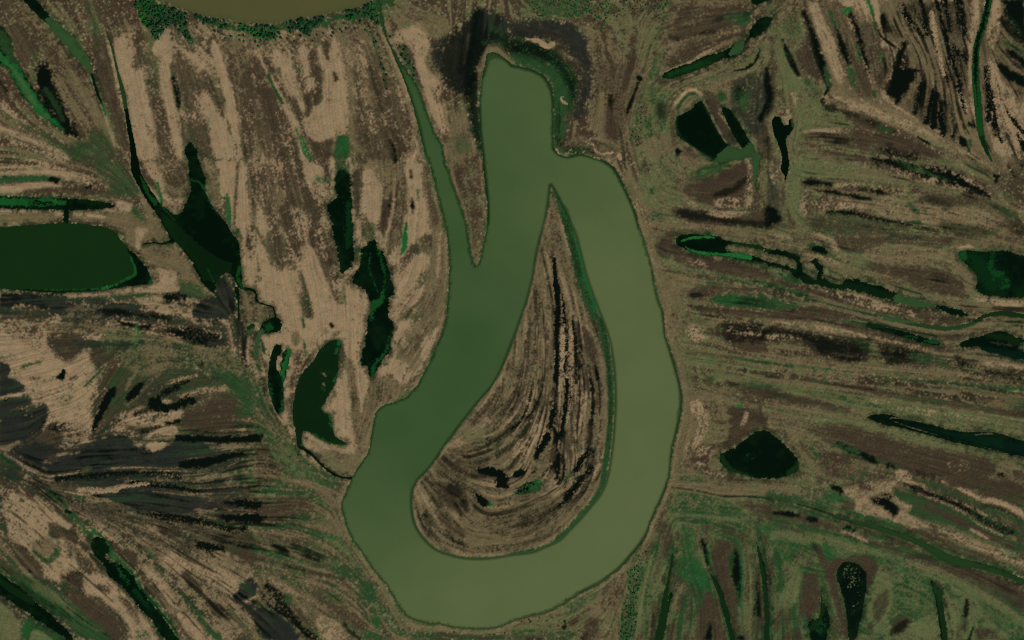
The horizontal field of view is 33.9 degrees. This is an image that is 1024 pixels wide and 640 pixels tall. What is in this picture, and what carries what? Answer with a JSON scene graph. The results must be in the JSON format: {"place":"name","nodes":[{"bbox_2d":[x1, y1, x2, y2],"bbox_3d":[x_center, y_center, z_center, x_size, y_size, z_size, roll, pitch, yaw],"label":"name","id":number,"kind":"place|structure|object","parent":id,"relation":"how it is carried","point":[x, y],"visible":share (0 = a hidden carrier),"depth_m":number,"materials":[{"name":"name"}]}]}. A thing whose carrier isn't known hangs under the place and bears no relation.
{"place":"outdoors","nodes":[
{"label":"outdoors","id":0,"kind":"place"},
{"bbox_2d":[0,195,114,210],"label":"pond","id":1,"kind":"structure","parent":0,"point":[27,203],"depth_m":4200.00,"materials":[{"name":"liquid"}]},
{"bbox_2d":[0,222,151,292],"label":"pond","id":2,"kind":"structure","parent":0,"point":[58,257],"depth_m":4200.00,"materials":[{"name":"liquid"}]},
{"bbox_2d":[90,536,178,639],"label":"pond","id":3,"kind":"structure","parent":0,"point":[121,575],"depth_m":4200.00,"materials":[{"name":"liquid"}]},
{"bbox_2d":[155,142,242,292],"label":"pond","id":4,"kind":"structure","parent":0,"point":[197,229],"depth_m":4200.00,"materials":[{"name":"liquid"}]},
{"bbox_2d":[246,323,254,333],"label":"pond","id":5,"kind":"structure","parent":0,"point":[250,328],"depth_m":4200.00,"materials":[{"name":"liquid"}]},
{"bbox_2d":[163,0,371,22],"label":"river","id":6,"kind":"structure","parent":0,"point":[262,11],"depth_m":4200.00,"materials":[{"name":"liquid"}]},
{"bbox_2d":[258,317,281,334],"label":"pond","id":7,"kind":"structure","parent":0,"point":[271,325],"depth_m":4200.00,"materials":[{"name":"liquid"}]},
{"bbox_2d":[268,344,290,413],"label":"pond","id":8,"kind":"structure","parent":0,"point":[276,378],"depth_m":4200.00,"materials":[{"name":"liquid"}]},
{"bbox_2d":[292,339,346,448],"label":"pond","id":9,"kind":"structure","parent":0,"point":[312,392],"depth_m":4200.00,"materials":[{"name":"liquid"}]},
{"bbox_2d":[327,170,354,273],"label":"pond","id":10,"kind":"structure","parent":0,"point":[339,207],"depth_m":4200.00,"materials":[{"name":"liquid"}]},
{"bbox_2d":[352,239,394,377],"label":"pond","id":11,"kind":"structure","parent":0,"point":[371,276],"depth_m":4200.00,"materials":[{"name":"liquid"}]},
{"bbox_2d":[341,0,681,629],"bbox_3d":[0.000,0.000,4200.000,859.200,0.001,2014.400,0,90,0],"label":"lake","id":12,"kind":"structure","parent":0,"point":[526,166],"depth_m":4200.00,"materials":[{"name":"liquid"}]},
{"bbox_2d":[0,0,1023,639],"bbox_3d":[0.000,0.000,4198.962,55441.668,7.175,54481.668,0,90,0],"label":"ground","id":13,"kind":"structure","parent":0,"point":[148,432],"depth_m":4198.47,"materials":[{"name":"brown soil"}]},
{"bbox_2d":[0,573,72,639],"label":"creek","id":14,"kind":"structure","parent":13,"relation":"in","point":[15,594],"depth_m":4200.00,"materials":[{"name":"liquid"}]},
{"bbox_2d":[24,0,101,101],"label":"creek","id":15,"kind":"structure","parent":13,"relation":"in","point":[68,40],"depth_m":4200.00,"materials":[{"name":"liquid"}]},
{"bbox_2d":[63,208,68,224],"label":"creek","id":16,"kind":"structure","parent":13,"relation":"in","point":[66,216],"depth_m":4200.00,"materials":[{"name":"liquid"}]},
{"bbox_2d":[106,32,159,209],"bbox_3d":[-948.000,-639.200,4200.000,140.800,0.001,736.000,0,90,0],"label":"channel","id":17,"kind":"object","parent":13,"relation":"in","point":[151,198],"visible":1,"depth_m":4200.00,"materials":[{"name":"liquid"}]},
{"bbox_2d":[144,239,173,244],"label":"creek","id":18,"kind":"structure","parent":13,"relation":"in","point":[169,241],"depth_m":4200.00,"materials":[{"name":"liquid"}]},
{"bbox_2d":[235,286,239,320],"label":"creek","id":19,"kind":"structure","parent":13,"relation":"in","point":[237,293],"depth_m":4200.00,"materials":[{"name":"liquid"}]},
{"bbox_2d":[236,283,277,318],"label":"creek","id":20,"kind":"structure","parent":13,"relation":"in","point":[240,286],"depth_m":4200.00,"materials":[{"name":"liquid"}]},
{"bbox_2d":[254,332,261,357],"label":"creek","id":21,"kind":"structure","parent":13,"relation":"in","point":[256,347],"depth_m":4200.00,"materials":[{"name":"liquid"}]},
{"bbox_2d":[134,0,414,71],"bbox_3d":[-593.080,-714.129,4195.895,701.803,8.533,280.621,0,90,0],"label":"woodland","id":22,"kind":"object","parent":13,"relation":"on","point":[245,25],"visible":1,"depth_m":4195.03,"materials":[{"name":"green plant"}]},
{"bbox_2d":[297,445,351,479],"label":"creek","id":23,"kind":"structure","parent":13,"relation":"in","point":[317,460],"depth_m":4200.00,"materials":[{"name":"liquid"}]},
{"bbox_2d":[290,0,664,639],"bbox_3d":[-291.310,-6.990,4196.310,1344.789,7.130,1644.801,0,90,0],"label":"shrubs","id":24,"kind":"object","parent":13,"relation":"on","point":[633,142],"visible":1,"depth_m":4197.04,"materials":[{"name":"green plant"}]},
{"bbox_2d":[654,553,672,639],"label":"creek","id":25,"kind":"structure","parent":13,"relation":"in","point":[662,621],"depth_m":4200.00,"materials":[{"name":"liquid"}]},
{"bbox_2d":[710,574,734,639],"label":"creek","id":26,"kind":"structure","parent":13,"relation":"in","point":[725,610],"depth_m":4200.00,"materials":[{"name":"liquid"}]},
{"bbox_2d":[756,542,769,639],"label":"creek","id":27,"kind":"structure","parent":13,"relation":"in","point":[765,598],"depth_m":4200.00,"materials":[{"name":"liquid"}]},
{"bbox_2d":[766,498,1023,583],"bbox_3d":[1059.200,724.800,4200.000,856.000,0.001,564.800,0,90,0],"label":"creek","id":28,"kind":"structure","parent":13,"relation":"in","point":[942,555],"depth_m":4200.00,"materials":[{"name":"liquid"}]},
{"bbox_2d":[867,322,939,345],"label":"creek","id":29,"kind":"structure","parent":13,"relation":"in","point":[918,338],"depth_m":4200.00,"materials":[{"name":"liquid"}]},
{"bbox_2d":[930,580,947,639],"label":"creek","id":30,"kind":"structure","parent":13,"relation":"in","point":[940,610],"depth_m":4200.00,"materials":[{"name":"liquid"}]},
{"bbox_2d":[662,41,743,78],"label":"pond","id":31,"kind":"structure","parent":0,"point":[735,49],"depth_m":4200.00,"materials":[{"name":"liquid"}]},
{"bbox_2d":[675,101,756,175],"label":"pond","id":32,"kind":"structure","parent":0,"point":[695,127],"depth_m":4200.00,"materials":[{"name":"liquid"}]},
{"bbox_2d":[676,234,767,262],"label":"pond","id":33,"kind":"structure","parent":0,"point":[707,244],"depth_m":4200.00,"materials":[{"name":"liquid"}]},
{"bbox_2d":[753,154,760,184],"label":"creek","id":34,"kind":"structure","parent":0,"point":[757,157],"depth_m":4200.00,"materials":[{"name":"liquid"}]},
{"bbox_2d":[719,430,798,478],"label":"pond","id":35,"kind":"structure","parent":0,"point":[762,454],"depth_m":4200.00,"materials":[{"name":"liquid"}]},
{"bbox_2d":[751,0,768,4],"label":"pond","id":36,"kind":"structure","parent":0,"point":[756,2],"depth_m":4200.00,"materials":[{"name":"liquid"}]},
{"bbox_2d":[749,16,771,37],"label":"pond","id":37,"kind":"structure","parent":0,"point":[760,26],"depth_m":4200.00,"materials":[{"name":"liquid"}]},
{"bbox_2d":[772,116,793,179],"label":"pond","id":38,"kind":"structure","parent":0,"point":[781,131],"depth_m":4200.00,"materials":[{"name":"liquid"}]},
{"bbox_2d":[808,589,829,639],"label":"pond","id":39,"kind":"structure","parent":0,"point":[819,626],"depth_m":4200.00,"materials":[{"name":"liquid"}]},
{"bbox_2d":[811,246,826,253],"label":"pond","id":40,"kind":"structure","parent":0,"point":[821,249],"depth_m":4200.00,"materials":[{"name":"liquid"}]},
{"bbox_2d":[764,249,934,306],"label":"pond","id":41,"kind":"structure","parent":0,"point":[858,286],"depth_m":4200.00,"materials":[{"name":"liquid"}]},
{"bbox_2d":[836,561,866,639],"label":"pond","id":42,"kind":"structure","parent":0,"point":[851,578],"depth_m":4200.00,"materials":[{"name":"liquid"}]},
{"bbox_2d":[840,319,868,327],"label":"canal","id":43,"kind":"structure","parent":0,"point":[866,325],"depth_m":4200.00,"materials":[{"name":"liquid"}]},
{"bbox_2d":[867,414,1023,458],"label":"pond","id":44,"kind":"structure","parent":0,"point":[1001,443],"depth_m":4200.00,"materials":[{"name":"liquid"}]},
{"bbox_2d":[936,305,967,316],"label":"pond","id":45,"kind":"structure","parent":0,"point":[955,312],"depth_m":4200.00,"materials":[{"name":"liquid"}]},
{"bbox_2d":[882,311,1023,330],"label":"canal","id":46,"kind":"structure","parent":0,"point":[956,327],"depth_m":4200.00,"materials":[{"name":"liquid"}]},
{"bbox_2d":[971,0,992,161],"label":"canal","id":47,"kind":"structure","parent":0,"point":[975,73],"depth_m":4200.00,"materials":[{"name":"liquid"}]},
{"bbox_2d":[958,249,1023,297],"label":"pond","id":48,"kind":"structure","parent":0,"point":[1000,273],"depth_m":4200.00,"materials":[{"name":"liquid"}]},
{"bbox_2d":[959,331,1023,359],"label":"pond","id":49,"kind":"structure","parent":0,"point":[1004,344],"depth_m":4200.00,"materials":[{"name":"liquid"}]}
]}

